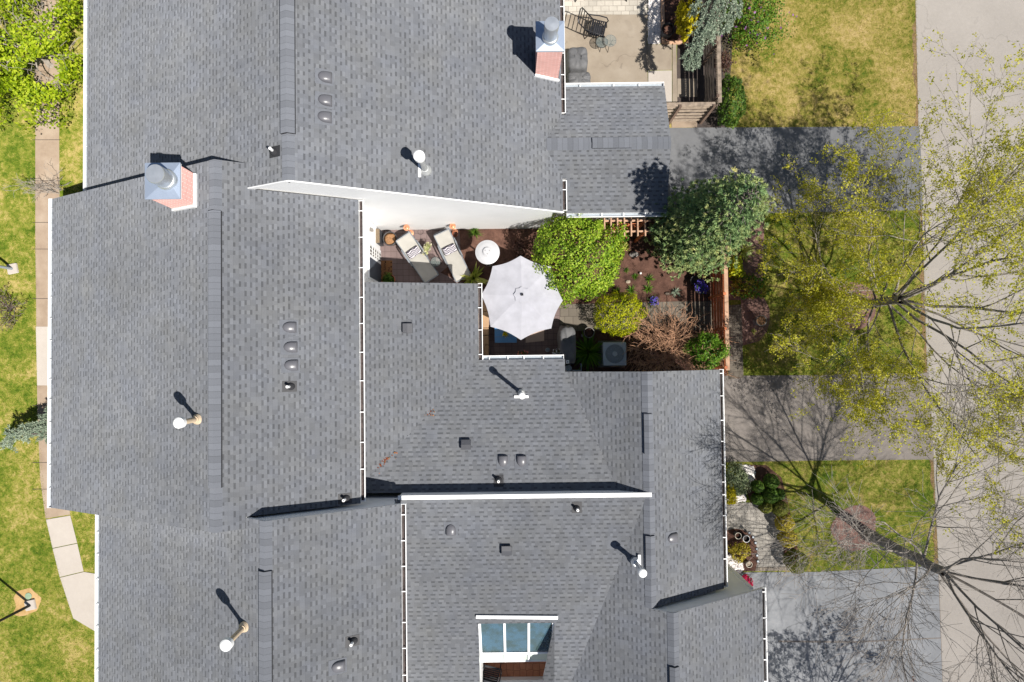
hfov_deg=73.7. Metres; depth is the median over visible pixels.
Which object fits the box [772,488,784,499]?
boxwood ball
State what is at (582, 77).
covered grill
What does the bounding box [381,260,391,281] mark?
door mat
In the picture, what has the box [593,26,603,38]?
footstool
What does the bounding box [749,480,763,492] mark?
boxwood ball
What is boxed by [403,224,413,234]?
garden torch
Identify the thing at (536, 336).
outdoor rug
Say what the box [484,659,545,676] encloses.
court paving
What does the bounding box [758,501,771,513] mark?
boxwood ball
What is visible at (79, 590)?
sidewalk slab
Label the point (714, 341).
garden shrub
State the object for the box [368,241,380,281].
patio door
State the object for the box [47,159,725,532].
town house
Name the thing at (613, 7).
patio paving
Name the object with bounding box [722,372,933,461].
driveway
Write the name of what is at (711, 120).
soil bed
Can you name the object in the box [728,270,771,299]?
shrub
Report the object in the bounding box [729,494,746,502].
white pebbles
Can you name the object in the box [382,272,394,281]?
fern pot
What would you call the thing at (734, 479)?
blue juniper
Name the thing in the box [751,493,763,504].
boxwood ball
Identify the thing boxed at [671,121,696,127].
patio slab
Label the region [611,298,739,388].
bare shrub
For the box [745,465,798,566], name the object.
shrub bed
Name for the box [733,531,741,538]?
flower pot
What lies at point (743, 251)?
yucca
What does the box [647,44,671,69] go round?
patio slab
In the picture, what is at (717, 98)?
wood fence
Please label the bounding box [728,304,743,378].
entry walk
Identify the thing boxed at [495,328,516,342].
coffee table
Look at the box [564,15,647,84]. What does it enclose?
patio
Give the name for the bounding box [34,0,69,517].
sidewalk
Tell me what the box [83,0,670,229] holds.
town house
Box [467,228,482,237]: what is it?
ground plant
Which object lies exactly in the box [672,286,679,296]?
grass tuft
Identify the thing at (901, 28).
front lawn
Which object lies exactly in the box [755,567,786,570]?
entry paving edge
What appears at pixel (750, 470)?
white pebbles
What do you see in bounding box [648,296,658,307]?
blue flowers
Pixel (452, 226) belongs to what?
garden torch
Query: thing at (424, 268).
sun lounger
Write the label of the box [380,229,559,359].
deck paving
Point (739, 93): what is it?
boxwood hedge
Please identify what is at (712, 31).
weeping spruce
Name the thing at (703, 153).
driveway
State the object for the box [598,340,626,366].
air conditioner
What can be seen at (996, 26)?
road
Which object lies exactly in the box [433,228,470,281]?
sun lounger
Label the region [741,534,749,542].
flower pot
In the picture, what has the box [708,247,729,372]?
wood fence
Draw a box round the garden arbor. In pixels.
[601,217,650,242]
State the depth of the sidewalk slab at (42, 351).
24.98 m
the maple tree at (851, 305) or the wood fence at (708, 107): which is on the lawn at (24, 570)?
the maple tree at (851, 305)
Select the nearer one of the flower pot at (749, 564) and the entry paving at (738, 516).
the flower pot at (749, 564)
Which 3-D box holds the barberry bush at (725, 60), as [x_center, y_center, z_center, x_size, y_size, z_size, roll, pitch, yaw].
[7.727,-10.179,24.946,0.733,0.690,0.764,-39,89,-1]
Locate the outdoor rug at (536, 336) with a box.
[526,330,543,342]
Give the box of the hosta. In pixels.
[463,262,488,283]
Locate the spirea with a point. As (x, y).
(736, 549)
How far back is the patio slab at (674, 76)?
25.23 m
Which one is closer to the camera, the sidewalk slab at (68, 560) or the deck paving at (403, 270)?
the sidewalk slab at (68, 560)
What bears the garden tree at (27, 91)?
on the lawn at (24, 570)
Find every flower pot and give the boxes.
[517,350,527,354]
[551,348,560,354]
[621,241,629,250]
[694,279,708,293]
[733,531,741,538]
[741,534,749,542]
[744,560,751,567]
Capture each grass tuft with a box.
[626,285,636,293]
[642,283,652,292]
[646,275,654,283]
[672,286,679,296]
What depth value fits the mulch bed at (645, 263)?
25.06 m
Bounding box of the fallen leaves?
[378,409,434,473]
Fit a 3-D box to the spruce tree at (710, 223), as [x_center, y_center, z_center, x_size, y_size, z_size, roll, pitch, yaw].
[6.261,-3.800,21.363,3.501,7.577,3.516,-1,89,0]
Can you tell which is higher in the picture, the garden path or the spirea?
the garden path
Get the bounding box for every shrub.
[0,284,27,330]
[3,164,71,201]
[531,213,627,308]
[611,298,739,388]
[682,331,730,369]
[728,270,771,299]
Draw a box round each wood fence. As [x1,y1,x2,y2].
[666,102,715,124]
[701,0,721,116]
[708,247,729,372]
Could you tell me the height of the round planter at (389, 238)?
0.439 m
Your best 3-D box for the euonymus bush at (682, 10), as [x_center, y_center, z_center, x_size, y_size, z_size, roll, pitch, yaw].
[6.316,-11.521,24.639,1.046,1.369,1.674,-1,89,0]
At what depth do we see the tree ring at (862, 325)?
25.02 m
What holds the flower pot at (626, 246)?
on the mulch bed at (645, 263)
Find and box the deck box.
[376,229,383,245]
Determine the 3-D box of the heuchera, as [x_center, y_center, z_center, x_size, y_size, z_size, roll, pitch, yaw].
[0.299,-3.352,24.843,0.637,0.557,0.796,-1,89,0]
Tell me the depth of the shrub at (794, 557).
24.08 m
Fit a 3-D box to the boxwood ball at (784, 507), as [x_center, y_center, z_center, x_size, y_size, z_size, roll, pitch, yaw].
[9.589,5.995,24.480,0.616,0.808,0.611,-1,89,0]
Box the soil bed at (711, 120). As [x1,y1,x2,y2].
[661,0,733,127]
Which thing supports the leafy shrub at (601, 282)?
on the mulch bed at (645, 263)
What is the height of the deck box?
0.805 m
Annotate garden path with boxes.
[560,301,711,330]
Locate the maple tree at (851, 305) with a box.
[755,27,1023,554]
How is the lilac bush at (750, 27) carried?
on the front lawn at (901, 28)
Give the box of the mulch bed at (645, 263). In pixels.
[441,219,727,375]
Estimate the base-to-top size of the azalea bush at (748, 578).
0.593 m
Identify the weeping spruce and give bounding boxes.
[679,0,742,70]
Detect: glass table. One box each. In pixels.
[596,37,607,49]
[604,35,615,52]
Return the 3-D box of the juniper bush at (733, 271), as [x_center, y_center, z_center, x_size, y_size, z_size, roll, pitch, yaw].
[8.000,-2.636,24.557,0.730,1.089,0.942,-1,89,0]
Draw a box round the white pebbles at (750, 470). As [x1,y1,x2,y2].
[739,464,755,481]
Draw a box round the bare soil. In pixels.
[14,588,40,615]
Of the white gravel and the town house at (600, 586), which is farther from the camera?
the white gravel
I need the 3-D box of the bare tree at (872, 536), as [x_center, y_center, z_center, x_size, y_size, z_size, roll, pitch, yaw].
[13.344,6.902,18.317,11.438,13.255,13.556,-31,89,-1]
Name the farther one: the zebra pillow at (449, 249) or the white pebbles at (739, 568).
the white pebbles at (739, 568)
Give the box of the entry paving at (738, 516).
[724,502,784,566]
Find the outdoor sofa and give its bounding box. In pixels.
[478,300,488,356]
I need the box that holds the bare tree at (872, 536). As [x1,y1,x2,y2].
[741,349,1023,681]
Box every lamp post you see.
[0,263,18,274]
[0,599,36,621]
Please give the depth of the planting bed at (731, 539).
24.80 m
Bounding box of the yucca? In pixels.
[734,244,755,262]
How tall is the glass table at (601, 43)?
0.400 m
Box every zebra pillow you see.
[406,246,420,258]
[442,244,456,255]
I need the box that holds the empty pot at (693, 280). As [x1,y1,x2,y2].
[689,276,698,284]
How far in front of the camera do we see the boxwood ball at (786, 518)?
24.18 m
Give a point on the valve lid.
(28, 596)
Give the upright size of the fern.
0.835 m
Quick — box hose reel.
[565,363,581,371]
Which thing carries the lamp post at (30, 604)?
on the bare soil
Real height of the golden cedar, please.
1.956 m
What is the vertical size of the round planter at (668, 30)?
0.438 m
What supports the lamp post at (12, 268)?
on the lawn at (24, 570)
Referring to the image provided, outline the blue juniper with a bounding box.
[726,460,750,495]
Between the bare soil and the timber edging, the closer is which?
the bare soil
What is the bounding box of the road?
[916,0,1023,681]
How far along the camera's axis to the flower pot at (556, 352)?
24.08 m
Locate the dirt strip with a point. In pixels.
(914, 72)
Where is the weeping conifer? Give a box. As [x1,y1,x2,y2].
[0,406,47,452]
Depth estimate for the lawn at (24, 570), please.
24.94 m
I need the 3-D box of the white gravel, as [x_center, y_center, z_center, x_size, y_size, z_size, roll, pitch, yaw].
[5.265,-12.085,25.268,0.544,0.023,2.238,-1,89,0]
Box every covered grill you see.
[557,325,575,365]
[565,47,587,76]
[565,72,590,82]
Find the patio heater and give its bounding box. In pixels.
[475,240,499,266]
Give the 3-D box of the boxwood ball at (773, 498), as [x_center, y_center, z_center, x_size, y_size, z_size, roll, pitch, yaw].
[9.229,5.529,24.442,0.589,0.906,0.590,-1,89,0]
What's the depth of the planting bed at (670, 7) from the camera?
25.25 m
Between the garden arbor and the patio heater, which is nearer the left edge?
the patio heater
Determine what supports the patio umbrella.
on the deck paving at (403, 270)
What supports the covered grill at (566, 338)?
on the mulch bed at (645, 263)
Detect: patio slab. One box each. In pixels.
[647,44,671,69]
[648,70,671,101]
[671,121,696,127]
[672,44,676,101]
[677,79,696,96]
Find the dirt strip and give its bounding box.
[912,0,942,681]
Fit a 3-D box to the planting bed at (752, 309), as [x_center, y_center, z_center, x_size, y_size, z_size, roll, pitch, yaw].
[8.641,-2.360,25.057,1.574,0.001,5.066,-1,89,0]
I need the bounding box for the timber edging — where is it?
[661,0,687,44]
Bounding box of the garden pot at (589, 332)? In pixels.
[584,327,594,337]
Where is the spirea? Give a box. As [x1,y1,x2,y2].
[727,541,750,564]
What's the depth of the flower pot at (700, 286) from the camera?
24.43 m
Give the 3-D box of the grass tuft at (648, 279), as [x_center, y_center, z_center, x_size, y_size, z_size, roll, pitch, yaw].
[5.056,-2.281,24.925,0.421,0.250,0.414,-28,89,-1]
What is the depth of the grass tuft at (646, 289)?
24.97 m
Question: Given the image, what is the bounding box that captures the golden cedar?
[593,290,648,337]
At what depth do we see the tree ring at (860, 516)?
24.83 m
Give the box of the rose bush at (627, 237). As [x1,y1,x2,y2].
[615,232,633,241]
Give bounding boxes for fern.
[575,331,604,371]
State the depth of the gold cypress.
24.30 m
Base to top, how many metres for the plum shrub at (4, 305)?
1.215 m
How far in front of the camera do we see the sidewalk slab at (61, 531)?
24.81 m
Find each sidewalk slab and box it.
[36,327,47,384]
[46,516,76,547]
[53,544,82,576]
[60,572,94,630]
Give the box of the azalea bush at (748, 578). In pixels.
[742,574,752,585]
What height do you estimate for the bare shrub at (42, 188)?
1.472 m
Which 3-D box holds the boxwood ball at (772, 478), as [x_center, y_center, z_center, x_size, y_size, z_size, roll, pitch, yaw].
[9.300,5.035,24.516,0.558,0.784,0.557,-1,89,0]
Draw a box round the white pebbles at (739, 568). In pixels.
[727,554,743,573]
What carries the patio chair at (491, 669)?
on the court paving at (518, 669)
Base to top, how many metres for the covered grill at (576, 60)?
1.058 m
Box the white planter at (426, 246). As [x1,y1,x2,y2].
[422,242,431,254]
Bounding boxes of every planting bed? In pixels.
[664,0,685,40]
[725,529,757,570]
[728,214,769,345]
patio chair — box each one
[483,662,501,681]
[577,7,608,42]
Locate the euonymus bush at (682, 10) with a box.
[674,0,702,42]
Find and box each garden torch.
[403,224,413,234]
[449,224,457,232]
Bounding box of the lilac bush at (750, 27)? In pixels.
[713,0,796,64]
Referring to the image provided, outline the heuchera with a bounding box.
[511,238,527,257]
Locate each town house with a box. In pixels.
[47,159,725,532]
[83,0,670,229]
[95,482,767,681]
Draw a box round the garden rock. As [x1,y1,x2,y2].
[629,251,637,256]
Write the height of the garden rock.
0.204 m
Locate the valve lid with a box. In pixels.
[25,593,31,599]
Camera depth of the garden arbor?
23.05 m
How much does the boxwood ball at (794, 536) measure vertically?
0.896 m
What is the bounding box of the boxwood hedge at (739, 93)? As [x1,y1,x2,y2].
[715,72,746,128]
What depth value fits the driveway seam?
24.72 m
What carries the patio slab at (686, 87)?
on the soil bed at (711, 120)
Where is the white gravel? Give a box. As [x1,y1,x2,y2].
[647,0,660,43]
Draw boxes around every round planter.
[383,231,396,245]
[661,22,674,38]
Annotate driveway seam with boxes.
[778,638,940,642]
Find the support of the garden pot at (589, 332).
on the mulch bed at (645, 263)
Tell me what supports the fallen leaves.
on the town house at (229, 349)
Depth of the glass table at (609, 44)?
24.73 m
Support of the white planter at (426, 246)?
on the deck paving at (403, 270)
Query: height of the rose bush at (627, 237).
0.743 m
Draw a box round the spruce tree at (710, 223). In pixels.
[644,167,775,281]
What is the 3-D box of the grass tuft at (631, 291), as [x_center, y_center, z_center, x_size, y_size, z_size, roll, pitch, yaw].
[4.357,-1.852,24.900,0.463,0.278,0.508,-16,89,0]
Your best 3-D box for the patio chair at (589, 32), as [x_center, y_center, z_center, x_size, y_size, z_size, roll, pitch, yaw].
[2.908,-11.448,24.722,1.122,1.097,0.702,13,89,0]
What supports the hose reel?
on the mulch bed at (645, 263)
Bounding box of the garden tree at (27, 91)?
[0,0,83,135]
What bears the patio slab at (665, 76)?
on the lawn at (24, 570)
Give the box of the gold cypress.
[726,482,737,504]
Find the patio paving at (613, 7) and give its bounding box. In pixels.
[564,0,646,14]
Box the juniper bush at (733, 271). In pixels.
[728,255,744,280]
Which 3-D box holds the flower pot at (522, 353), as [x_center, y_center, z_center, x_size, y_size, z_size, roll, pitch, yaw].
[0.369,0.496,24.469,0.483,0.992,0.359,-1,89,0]
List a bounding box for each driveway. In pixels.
[667,126,922,212]
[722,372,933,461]
[740,567,941,681]
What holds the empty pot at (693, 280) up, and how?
on the mulch bed at (645, 263)
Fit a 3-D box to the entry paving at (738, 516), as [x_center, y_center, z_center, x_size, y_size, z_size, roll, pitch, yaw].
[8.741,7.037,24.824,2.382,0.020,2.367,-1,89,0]
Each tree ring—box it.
[829,282,877,329]
[830,505,875,550]
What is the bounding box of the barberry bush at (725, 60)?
[711,49,735,73]
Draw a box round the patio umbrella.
[482,256,562,339]
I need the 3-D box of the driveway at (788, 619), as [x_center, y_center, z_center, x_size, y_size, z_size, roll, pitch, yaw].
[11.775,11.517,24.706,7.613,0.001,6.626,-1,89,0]
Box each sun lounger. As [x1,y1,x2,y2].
[396,231,438,282]
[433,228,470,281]
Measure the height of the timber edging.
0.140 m
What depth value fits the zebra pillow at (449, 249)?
24.49 m
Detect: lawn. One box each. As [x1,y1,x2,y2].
[0,0,935,681]
[669,0,916,127]
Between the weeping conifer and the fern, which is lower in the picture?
the weeping conifer
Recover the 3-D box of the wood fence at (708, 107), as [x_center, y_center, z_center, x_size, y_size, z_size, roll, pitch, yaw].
[6.121,-8.098,24.315,1.755,1.790,0.188,-1,89,0]
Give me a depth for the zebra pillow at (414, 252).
24.49 m
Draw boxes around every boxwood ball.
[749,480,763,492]
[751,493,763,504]
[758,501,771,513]
[760,487,778,503]
[762,473,779,488]
[771,500,788,516]
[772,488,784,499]
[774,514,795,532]
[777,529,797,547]
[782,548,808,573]

